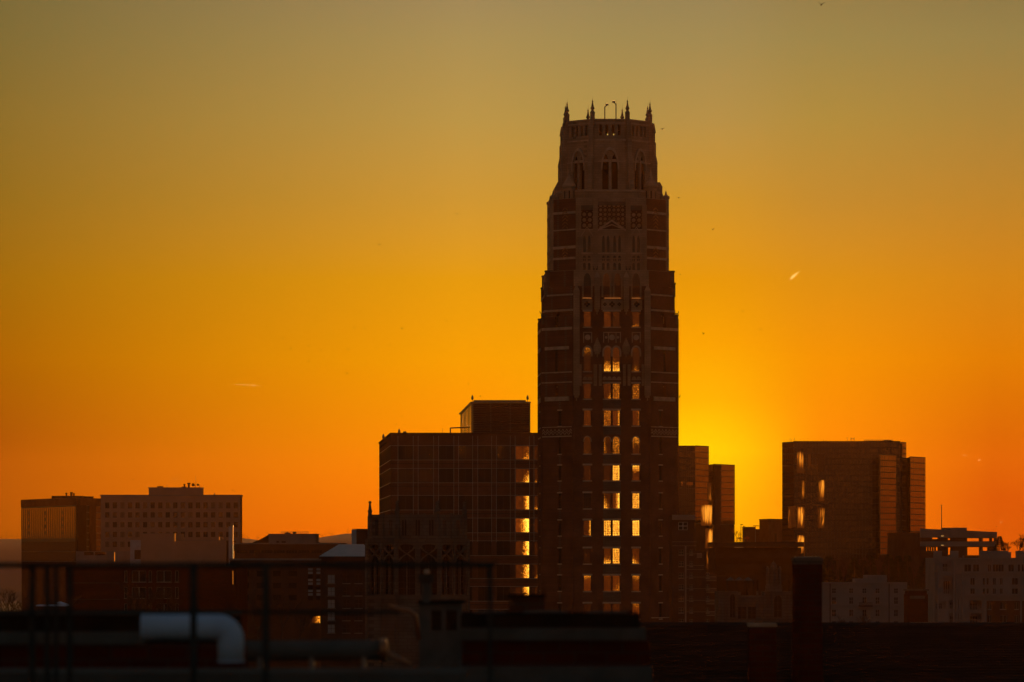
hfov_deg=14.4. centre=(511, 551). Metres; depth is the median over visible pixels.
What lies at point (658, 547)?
window
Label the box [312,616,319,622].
window
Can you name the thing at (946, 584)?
balcony door
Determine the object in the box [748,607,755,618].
window
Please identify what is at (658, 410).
window
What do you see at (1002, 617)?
window
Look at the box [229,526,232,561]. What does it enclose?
lift shaft
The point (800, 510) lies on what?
window
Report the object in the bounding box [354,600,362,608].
window
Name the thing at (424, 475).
window
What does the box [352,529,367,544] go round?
stair tower
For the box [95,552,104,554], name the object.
window
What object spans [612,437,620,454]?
window
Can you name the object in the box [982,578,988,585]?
window
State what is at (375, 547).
window
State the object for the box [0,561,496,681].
rooftop railing
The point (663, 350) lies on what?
window
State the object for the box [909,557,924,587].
bare tree
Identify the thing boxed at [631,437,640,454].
window
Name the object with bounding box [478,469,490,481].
window
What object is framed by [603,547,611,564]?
window
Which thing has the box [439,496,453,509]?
window
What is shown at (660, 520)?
window
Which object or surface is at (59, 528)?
curtain wall block
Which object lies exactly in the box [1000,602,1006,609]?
window
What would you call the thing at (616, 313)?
window
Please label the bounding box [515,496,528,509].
window
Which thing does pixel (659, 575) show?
window
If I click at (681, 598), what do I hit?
window
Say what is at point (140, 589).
window
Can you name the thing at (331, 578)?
window
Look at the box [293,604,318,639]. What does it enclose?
bare tree
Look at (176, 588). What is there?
window
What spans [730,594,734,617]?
window
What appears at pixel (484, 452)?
window
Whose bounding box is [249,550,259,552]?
window
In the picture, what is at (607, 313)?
window
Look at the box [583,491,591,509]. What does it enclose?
window
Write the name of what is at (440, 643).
rooftop hut
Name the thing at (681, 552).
window
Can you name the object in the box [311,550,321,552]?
window
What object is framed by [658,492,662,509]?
window
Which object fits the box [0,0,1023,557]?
sky
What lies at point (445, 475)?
window
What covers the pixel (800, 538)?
window
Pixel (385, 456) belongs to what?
window
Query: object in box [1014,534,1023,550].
bare tree
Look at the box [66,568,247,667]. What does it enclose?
brick hall
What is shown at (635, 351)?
window
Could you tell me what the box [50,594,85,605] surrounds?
bare tree
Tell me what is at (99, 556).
loading annex
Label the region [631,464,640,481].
window
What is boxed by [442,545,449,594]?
window
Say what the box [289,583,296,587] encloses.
window
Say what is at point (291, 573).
window
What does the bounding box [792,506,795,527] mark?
window
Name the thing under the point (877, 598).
window
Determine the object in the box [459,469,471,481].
window
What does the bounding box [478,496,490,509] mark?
window
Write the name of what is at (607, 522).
window
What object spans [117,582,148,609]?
bare tree
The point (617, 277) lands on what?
arched window
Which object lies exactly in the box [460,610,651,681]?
roof block
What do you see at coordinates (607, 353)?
window
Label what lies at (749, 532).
block
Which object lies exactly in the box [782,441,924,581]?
bronze glass block
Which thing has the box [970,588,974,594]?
window
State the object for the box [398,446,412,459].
window
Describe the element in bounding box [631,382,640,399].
window
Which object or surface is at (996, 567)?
window
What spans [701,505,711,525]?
window
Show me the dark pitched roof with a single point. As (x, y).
(874, 651)
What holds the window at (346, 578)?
in the hip roofed building at (342, 588)
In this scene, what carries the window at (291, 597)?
in the brown block at (298, 584)
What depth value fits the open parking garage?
781.67 m
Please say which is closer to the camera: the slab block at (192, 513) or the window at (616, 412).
the window at (616, 412)
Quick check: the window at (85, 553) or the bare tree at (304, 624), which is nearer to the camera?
the bare tree at (304, 624)
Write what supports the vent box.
on the near building
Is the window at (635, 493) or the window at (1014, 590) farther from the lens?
the window at (635, 493)
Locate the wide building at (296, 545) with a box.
[234,532,345,557]
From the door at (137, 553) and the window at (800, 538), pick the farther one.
the door at (137, 553)
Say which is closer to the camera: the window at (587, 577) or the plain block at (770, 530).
the window at (587, 577)
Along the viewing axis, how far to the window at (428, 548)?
399.98 m
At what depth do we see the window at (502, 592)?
850.07 m
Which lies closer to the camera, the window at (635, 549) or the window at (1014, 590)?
the window at (1014, 590)
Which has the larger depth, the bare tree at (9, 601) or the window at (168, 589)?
the window at (168, 589)
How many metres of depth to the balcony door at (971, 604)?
522.18 m
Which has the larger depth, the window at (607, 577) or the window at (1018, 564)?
the window at (607, 577)
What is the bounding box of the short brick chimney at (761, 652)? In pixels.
[747,623,776,681]
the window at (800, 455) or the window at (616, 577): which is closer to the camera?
the window at (616, 577)
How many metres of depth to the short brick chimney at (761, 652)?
118.00 m
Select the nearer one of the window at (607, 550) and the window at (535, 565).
the window at (607, 550)
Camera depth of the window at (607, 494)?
700.45 m
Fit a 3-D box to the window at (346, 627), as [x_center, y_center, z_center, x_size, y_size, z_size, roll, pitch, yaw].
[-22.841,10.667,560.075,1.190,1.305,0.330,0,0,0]
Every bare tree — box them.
[0,588,28,609]
[10,597,37,609]
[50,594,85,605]
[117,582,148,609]
[148,584,173,609]
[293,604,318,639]
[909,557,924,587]
[1000,541,1011,551]
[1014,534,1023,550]
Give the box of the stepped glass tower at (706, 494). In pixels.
[679,445,734,572]
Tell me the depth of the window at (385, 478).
889.78 m
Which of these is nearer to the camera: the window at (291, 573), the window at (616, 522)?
the window at (291, 573)
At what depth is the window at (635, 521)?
700.62 m
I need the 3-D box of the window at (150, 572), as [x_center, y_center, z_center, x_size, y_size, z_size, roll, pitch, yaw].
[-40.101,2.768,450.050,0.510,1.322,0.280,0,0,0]
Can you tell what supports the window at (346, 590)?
in the hip roofed building at (342, 588)
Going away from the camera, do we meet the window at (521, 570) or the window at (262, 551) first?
the window at (521, 570)
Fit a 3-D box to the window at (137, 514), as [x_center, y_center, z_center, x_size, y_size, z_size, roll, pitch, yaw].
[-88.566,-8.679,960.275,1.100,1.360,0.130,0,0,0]
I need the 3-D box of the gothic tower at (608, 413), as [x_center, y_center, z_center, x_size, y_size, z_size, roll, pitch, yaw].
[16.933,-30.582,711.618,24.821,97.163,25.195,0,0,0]
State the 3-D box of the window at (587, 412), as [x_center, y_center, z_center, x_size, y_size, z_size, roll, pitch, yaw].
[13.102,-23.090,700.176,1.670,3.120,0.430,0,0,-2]
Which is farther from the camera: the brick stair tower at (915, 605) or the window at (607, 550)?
the window at (607, 550)
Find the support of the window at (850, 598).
in the cream apartments at (878, 598)
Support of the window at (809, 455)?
in the bronze glass block at (857, 499)
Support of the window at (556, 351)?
in the gothic tower at (608, 413)
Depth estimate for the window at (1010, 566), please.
520.15 m
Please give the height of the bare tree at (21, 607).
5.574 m
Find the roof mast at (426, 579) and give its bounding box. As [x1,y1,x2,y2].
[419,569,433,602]
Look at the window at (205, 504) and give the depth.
960.21 m
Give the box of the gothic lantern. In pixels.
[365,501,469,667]
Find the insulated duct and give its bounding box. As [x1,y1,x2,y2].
[244,639,386,667]
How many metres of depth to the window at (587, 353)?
700.28 m
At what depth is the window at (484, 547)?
850.07 m
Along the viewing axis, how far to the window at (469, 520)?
850.07 m
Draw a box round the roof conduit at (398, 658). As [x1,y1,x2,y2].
[386,651,409,666]
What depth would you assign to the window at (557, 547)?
702.16 m
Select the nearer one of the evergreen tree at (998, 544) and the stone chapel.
the stone chapel
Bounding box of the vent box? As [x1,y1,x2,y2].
[507,594,545,611]
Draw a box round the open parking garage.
[887,528,996,588]
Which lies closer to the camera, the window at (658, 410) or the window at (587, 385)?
the window at (587, 385)
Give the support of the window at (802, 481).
in the bronze glass block at (857, 499)
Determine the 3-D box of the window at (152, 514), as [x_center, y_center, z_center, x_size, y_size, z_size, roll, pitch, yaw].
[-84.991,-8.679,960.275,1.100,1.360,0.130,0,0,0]
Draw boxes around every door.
[134,550,140,558]
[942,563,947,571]
[943,581,949,593]
[970,603,977,609]
[970,616,977,621]
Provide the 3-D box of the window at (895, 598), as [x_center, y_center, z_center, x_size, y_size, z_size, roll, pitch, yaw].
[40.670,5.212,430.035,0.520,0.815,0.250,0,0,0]
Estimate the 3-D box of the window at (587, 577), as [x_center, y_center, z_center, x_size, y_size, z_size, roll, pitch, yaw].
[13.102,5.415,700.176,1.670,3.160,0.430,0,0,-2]
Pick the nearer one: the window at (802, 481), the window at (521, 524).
the window at (521, 524)
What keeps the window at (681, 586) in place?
in the brick apartments at (692, 586)
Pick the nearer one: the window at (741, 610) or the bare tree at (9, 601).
the bare tree at (9, 601)
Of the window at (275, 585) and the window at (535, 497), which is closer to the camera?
the window at (275, 585)
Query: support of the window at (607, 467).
in the gothic tower at (608, 413)
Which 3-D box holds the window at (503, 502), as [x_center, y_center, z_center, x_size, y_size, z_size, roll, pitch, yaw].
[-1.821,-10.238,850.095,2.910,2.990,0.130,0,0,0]
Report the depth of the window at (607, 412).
700.45 m
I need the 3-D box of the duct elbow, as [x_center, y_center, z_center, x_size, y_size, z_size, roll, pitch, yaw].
[-3.535,0.955,45.000,1.138,0.544,0.309,0,0,0]
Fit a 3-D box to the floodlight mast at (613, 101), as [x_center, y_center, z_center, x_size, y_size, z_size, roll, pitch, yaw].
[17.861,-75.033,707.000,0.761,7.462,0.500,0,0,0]
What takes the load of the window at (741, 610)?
in the stone chapel
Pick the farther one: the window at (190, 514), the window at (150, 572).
the window at (190, 514)
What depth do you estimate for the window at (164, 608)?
450.15 m
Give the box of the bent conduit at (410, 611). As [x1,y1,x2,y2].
[388,605,420,639]
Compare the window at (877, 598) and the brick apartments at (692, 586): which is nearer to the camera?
the window at (877, 598)
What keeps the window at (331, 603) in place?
in the hip roofed building at (342, 588)
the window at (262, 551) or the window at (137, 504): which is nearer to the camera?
the window at (262, 551)
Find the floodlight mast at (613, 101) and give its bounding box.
[612,100,616,118]
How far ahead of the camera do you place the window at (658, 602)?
702.50 m
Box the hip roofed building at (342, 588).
[319,544,364,667]
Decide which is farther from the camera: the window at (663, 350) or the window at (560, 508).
the window at (663, 350)
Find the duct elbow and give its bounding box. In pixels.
[140,614,243,662]
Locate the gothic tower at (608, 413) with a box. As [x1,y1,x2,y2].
[538,100,678,621]
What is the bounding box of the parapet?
[0,614,465,681]
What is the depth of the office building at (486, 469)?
850.00 m
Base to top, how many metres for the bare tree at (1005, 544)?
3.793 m
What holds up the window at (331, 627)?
in the hip roofed building at (342, 588)
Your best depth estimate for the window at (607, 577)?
700.45 m
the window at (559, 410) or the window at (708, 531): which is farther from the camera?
the window at (708, 531)
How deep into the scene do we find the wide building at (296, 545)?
860.00 m
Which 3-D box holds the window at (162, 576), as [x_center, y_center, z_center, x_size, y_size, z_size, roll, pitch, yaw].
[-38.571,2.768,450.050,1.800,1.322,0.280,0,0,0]
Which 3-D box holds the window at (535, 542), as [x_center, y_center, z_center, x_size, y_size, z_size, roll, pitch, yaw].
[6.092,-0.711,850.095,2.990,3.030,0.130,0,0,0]
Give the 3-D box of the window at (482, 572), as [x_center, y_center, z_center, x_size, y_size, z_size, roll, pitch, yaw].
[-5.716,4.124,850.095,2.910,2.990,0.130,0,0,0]
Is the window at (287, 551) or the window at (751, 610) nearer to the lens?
the window at (751, 610)
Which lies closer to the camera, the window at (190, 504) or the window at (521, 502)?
the window at (521, 502)
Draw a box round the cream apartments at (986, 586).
[925,551,1023,621]
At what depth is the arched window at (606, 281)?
700.79 m
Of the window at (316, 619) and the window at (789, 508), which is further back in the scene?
the window at (789, 508)
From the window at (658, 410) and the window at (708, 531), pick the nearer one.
the window at (658, 410)
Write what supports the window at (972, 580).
in the cream apartments at (986, 586)
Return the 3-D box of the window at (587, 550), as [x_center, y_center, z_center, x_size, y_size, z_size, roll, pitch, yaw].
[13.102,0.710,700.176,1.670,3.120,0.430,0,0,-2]
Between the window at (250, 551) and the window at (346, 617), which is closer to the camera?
the window at (346, 617)
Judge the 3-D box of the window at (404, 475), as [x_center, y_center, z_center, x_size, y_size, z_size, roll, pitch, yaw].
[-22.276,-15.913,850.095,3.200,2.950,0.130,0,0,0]
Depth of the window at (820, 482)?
857.37 m
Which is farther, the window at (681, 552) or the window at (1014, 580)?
the window at (681, 552)
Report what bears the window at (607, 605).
in the gothic tower at (608, 413)
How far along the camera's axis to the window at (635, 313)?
700.62 m
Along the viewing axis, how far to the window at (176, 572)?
450.15 m
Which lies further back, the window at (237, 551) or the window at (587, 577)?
the window at (237, 551)
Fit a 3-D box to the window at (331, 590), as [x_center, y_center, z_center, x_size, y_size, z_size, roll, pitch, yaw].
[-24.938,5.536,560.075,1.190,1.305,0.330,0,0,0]
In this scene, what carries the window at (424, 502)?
in the office building at (486, 469)
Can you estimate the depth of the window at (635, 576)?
700.62 m
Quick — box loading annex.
[76,551,129,561]
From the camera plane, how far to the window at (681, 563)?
640.10 m
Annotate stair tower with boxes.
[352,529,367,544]
[903,589,928,621]
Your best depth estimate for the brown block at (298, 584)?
600.00 m
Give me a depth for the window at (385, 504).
889.78 m
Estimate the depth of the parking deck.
806.00 m
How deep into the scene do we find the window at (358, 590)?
560.22 m
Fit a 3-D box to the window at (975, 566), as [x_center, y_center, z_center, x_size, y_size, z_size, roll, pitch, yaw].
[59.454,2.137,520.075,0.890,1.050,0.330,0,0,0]
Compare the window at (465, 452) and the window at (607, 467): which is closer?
the window at (607, 467)
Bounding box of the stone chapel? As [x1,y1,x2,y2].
[715,560,791,621]
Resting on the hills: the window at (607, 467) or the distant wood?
the distant wood
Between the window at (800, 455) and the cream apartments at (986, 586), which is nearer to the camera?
the cream apartments at (986, 586)
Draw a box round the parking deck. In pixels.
[707,542,803,594]
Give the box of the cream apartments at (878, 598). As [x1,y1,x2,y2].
[822,575,906,621]
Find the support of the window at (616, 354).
in the gothic tower at (608, 413)
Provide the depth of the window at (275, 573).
600.29 m
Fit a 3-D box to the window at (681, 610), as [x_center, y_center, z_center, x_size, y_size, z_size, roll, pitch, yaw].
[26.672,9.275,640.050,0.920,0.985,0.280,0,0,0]
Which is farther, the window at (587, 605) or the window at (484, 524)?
the window at (484, 524)
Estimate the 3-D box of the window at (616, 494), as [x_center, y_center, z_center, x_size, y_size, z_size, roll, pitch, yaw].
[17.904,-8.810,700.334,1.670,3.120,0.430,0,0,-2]
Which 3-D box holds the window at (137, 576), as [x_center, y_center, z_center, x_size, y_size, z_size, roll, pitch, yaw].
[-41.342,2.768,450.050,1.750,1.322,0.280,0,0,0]
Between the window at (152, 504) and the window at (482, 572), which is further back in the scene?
the window at (152, 504)
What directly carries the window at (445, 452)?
in the office building at (486, 469)
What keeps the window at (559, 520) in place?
in the gothic tower at (608, 413)
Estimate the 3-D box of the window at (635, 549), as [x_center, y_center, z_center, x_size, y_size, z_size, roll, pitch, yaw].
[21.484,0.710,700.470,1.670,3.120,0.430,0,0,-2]
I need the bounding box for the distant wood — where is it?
[0,532,740,541]
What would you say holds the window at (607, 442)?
in the gothic tower at (608, 413)
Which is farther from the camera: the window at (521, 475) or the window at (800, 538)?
the window at (800, 538)
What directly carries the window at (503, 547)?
in the office building at (486, 469)
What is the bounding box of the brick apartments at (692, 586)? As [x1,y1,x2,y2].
[669,515,716,621]
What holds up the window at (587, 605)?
in the gothic tower at (608, 413)
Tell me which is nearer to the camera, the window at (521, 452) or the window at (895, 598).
the window at (895, 598)
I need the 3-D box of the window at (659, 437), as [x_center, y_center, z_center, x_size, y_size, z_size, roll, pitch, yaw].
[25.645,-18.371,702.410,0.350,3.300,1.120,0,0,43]
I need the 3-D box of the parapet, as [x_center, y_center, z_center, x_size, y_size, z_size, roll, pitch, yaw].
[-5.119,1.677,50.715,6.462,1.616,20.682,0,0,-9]
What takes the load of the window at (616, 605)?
in the gothic tower at (608, 413)
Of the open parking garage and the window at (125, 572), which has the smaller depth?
the window at (125, 572)
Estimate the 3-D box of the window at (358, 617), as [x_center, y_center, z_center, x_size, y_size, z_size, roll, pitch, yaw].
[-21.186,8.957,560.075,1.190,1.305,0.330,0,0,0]
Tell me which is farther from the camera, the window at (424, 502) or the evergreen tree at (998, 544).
the window at (424, 502)
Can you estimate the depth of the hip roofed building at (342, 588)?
560.00 m
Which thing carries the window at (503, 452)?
in the office building at (486, 469)
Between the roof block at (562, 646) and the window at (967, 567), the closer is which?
the roof block at (562, 646)
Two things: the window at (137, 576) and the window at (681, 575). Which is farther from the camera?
the window at (681, 575)
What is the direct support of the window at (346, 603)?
in the hip roofed building at (342, 588)
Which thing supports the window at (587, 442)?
in the gothic tower at (608, 413)
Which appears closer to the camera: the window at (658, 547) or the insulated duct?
the insulated duct
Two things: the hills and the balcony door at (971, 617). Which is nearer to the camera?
the balcony door at (971, 617)
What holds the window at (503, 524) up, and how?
in the office building at (486, 469)
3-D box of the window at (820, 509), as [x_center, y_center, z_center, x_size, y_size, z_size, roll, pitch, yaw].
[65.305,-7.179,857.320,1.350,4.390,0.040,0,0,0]
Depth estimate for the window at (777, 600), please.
470.26 m
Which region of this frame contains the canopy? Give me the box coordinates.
[726,577,753,594]
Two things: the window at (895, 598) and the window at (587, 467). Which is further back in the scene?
the window at (587, 467)
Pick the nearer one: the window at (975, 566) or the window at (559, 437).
the window at (975, 566)
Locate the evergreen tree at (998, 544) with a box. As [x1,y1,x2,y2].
[993,536,1004,550]
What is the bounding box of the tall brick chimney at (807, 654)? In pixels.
[791,557,822,681]
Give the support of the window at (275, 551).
in the wide building at (296, 545)
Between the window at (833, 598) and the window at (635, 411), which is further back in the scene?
the window at (635, 411)
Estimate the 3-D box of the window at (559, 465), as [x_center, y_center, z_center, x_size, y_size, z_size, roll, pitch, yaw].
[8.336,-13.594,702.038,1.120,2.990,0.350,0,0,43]
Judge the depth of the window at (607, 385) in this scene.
700.45 m
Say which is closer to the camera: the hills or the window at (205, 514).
the window at (205, 514)
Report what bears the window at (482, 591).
in the office building at (486, 469)
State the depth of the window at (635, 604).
700.62 m
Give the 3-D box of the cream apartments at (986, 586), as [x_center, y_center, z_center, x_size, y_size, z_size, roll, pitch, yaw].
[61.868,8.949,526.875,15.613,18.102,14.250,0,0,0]
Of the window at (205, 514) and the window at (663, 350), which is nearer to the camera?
the window at (663, 350)
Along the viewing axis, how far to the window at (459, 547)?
402.33 m
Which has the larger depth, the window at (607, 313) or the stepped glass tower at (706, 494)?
the stepped glass tower at (706, 494)
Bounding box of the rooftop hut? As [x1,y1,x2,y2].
[416,600,465,667]
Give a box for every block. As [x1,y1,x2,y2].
[21,496,100,609]
[100,487,242,550]
[130,533,235,561]
[229,558,320,667]
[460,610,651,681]
[742,527,758,547]
[759,519,781,547]
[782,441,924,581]
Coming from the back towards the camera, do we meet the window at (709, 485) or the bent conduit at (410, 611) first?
the window at (709, 485)
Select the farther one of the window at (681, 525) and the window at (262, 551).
the window at (262, 551)
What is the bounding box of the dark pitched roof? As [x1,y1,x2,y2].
[640,622,1023,681]
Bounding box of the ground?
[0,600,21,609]
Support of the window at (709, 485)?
in the stepped glass tower at (706, 494)
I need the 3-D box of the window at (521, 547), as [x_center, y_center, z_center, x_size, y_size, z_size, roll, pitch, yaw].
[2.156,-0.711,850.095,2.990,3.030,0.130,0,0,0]
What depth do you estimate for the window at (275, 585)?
600.29 m
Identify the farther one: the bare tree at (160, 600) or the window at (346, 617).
the window at (346, 617)
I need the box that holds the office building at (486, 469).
[379,400,537,611]
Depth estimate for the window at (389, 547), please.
400.47 m
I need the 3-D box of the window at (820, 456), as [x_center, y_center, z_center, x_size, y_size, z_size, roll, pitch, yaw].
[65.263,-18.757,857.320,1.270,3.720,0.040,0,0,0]
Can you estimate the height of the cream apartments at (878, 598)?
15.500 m
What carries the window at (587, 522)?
in the gothic tower at (608, 413)
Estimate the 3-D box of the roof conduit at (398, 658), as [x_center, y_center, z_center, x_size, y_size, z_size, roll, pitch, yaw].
[-1.445,1.346,50.870,0.390,0.194,0.122,0,0,35]
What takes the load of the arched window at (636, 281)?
in the gothic tower at (608, 413)
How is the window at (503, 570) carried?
in the office building at (486, 469)
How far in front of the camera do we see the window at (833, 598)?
430.16 m
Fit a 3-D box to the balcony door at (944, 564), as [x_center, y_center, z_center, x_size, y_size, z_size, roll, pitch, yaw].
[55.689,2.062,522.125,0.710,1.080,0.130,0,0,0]
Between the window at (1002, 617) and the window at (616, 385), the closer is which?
the window at (1002, 617)
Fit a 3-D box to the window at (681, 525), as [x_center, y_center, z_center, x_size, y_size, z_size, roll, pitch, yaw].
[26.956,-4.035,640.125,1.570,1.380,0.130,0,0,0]
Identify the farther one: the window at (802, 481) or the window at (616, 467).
the window at (802, 481)
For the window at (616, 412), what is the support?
in the gothic tower at (608, 413)
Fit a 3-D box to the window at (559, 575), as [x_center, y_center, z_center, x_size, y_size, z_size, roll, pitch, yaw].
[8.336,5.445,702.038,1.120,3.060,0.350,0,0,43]
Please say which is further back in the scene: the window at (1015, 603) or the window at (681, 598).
the window at (681, 598)
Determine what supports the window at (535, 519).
in the office building at (486, 469)
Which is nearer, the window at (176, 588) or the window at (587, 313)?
the window at (176, 588)
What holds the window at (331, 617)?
in the hip roofed building at (342, 588)
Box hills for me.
[0,533,741,599]
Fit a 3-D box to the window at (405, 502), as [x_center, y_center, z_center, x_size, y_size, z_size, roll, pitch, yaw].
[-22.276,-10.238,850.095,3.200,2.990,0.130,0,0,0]
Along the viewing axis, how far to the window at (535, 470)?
850.07 m
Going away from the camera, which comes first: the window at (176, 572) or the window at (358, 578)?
the window at (176, 572)
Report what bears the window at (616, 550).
in the gothic tower at (608, 413)
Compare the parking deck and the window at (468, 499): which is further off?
the window at (468, 499)
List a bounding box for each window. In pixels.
[84,552,93,554]
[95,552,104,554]
[123,571,127,582]
[131,571,146,582]
[132,587,146,598]
[135,502,139,507]
[135,512,139,517]
[148,571,152,582]
[150,502,154,507]
[150,512,154,517]
[156,571,171,582]
[157,587,170,598]
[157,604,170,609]
[174,571,178,582]
[175,587,178,598]
[188,502,192,507]
[188,512,192,517]
[203,502,207,507]
[203,512,207,517]
[236,550,247,552]
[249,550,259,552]
[261,550,271,552]
[273,571,280,575]
[273,583,280,587]
[274,550,284,552]
[286,550,296,552]
[289,571,296,575]
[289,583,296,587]
[289,595,296,599]
[298,550,309,552]
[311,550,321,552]
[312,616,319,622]
[327,575,335,583]
[327,600,335,608]
[327,614,335,620]
[327,624,335,633]
[328,587,334,595]
[342,575,350,583]
[342,600,350,608]
[342,614,350,620]
[342,624,350,633]
[343,587,349,595]
[354,575,362,583]
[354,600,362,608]
[354,614,362,620]
[354,624,362,633]
[355,587,361,595]
[371,545,379,594]
[380,447,390,465]
[380,470,390,486]
[380,496,390,512]
[386,545,393,594]
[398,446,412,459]
[398,469,412,481]
[398,496,412,509]
[399,544,414,594]
[418,446,432,459]
[418,469,432,481]
[418,496,432,509]
[420,544,436,594]
[439,446,453,459]
[439,469,453,481]
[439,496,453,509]
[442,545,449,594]
[456,545,463,594]
[459,446,471,459]
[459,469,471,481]
[459,496,471,509]
[467,518,471,531]
[478,446,490,459]
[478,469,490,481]
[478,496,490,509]
[478,518,490,531]
[478,541,490,554]
[478,568,487,577]
[478,587,487,600]
[497,446,509,459]
[497,469,509,481]
[497,496,509,509]
[497,518,509,531]
[497,541,509,554]
[497,564,509,577]
[497,587,509,600]
[515,446,528,459]
[515,469,528,481]
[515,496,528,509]
[515,518,528,531]
[515,541,528,554]
[515,564,528,577]
[515,587,528,593]
[534,446,537,459]
[534,469,537,481]
[534,496,537,509]
[534,518,537,531]
[534,541,537,554]
[534,564,537,577]
[555,346,558,371]
[557,409,561,426]
[557,437,561,454]
[557,464,561,481]
[557,492,561,509]
[557,519,561,536]
[557,547,561,564]
[557,574,561,591]
[583,310,591,327]
[583,347,591,371]
[583,382,591,399]
[583,409,591,426]
[583,437,591,454]
[583,464,591,481]
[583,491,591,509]
[583,519,591,536]
[583,547,591,564]
[583,574,591,591]
[583,602,591,611]
[584,273,590,285]
[603,273,609,285]
[603,310,611,327]
[603,347,611,371]
[603,382,611,399]
[603,409,611,426]
[603,437,611,454]
[603,464,611,481]
[603,491,611,509]
[603,519,611,536]
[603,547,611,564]
[603,574,611,591]
[603,602,610,610]
[611,310,620,327]
[611,382,620,399]
[611,409,620,426]
[611,464,620,481]
[611,491,620,509]
[611,519,620,536]
[611,547,620,564]
[611,574,620,591]
[611,602,620,610]
[612,347,620,371]
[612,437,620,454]
[615,273,620,285]
[631,310,640,327]
[631,347,640,371]
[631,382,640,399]
[631,409,640,426]
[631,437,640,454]
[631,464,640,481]
[631,491,640,509]
[631,519,640,536]
[631,547,640,564]
[631,574,640,591]
[631,602,640,619]
[633,273,639,285]
[658,410,662,426]
[658,464,662,481]
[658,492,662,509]
[658,519,662,536]
[658,547,662,564]
[658,574,662,591]
[658,602,662,619]
[659,437,662,454]
[663,350,664,371]
[678,522,687,529]
[678,550,683,555]
[678,561,683,566]
[678,573,683,578]
[678,596,683,601]
[678,608,683,613]
[679,584,683,589]
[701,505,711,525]
[705,528,711,547]
[707,483,711,501]
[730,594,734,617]
[738,607,745,618]
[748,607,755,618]
[774,596,781,617]
[788,507,791,527]
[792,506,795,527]
[797,452,803,472]
[797,507,803,527]
[797,535,803,552]
[801,480,803,499]
[808,454,810,464]
[818,454,823,471]
[818,480,823,500]
[818,507,823,527]
[832,597,836,604]
[849,597,853,604]
[875,597,879,604]
[894,597,898,604]
[964,564,970,571]
[970,578,974,585]
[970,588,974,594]
[973,564,978,571]
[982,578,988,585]
[993,564,1003,571]
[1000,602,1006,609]
[1000,615,1005,621]
[1008,564,1013,571]
[1012,578,1018,585]
[1012,588,1018,594]
[1014,602,1018,609]
[1018,564,1023,571]
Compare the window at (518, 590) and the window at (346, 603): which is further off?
the window at (518, 590)
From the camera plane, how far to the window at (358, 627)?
560.22 m
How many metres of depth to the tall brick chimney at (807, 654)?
119.99 m
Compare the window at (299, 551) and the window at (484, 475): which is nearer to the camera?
the window at (484, 475)
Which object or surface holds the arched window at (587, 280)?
in the gothic tower at (608, 413)
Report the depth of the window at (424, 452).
850.07 m
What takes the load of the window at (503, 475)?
in the office building at (486, 469)

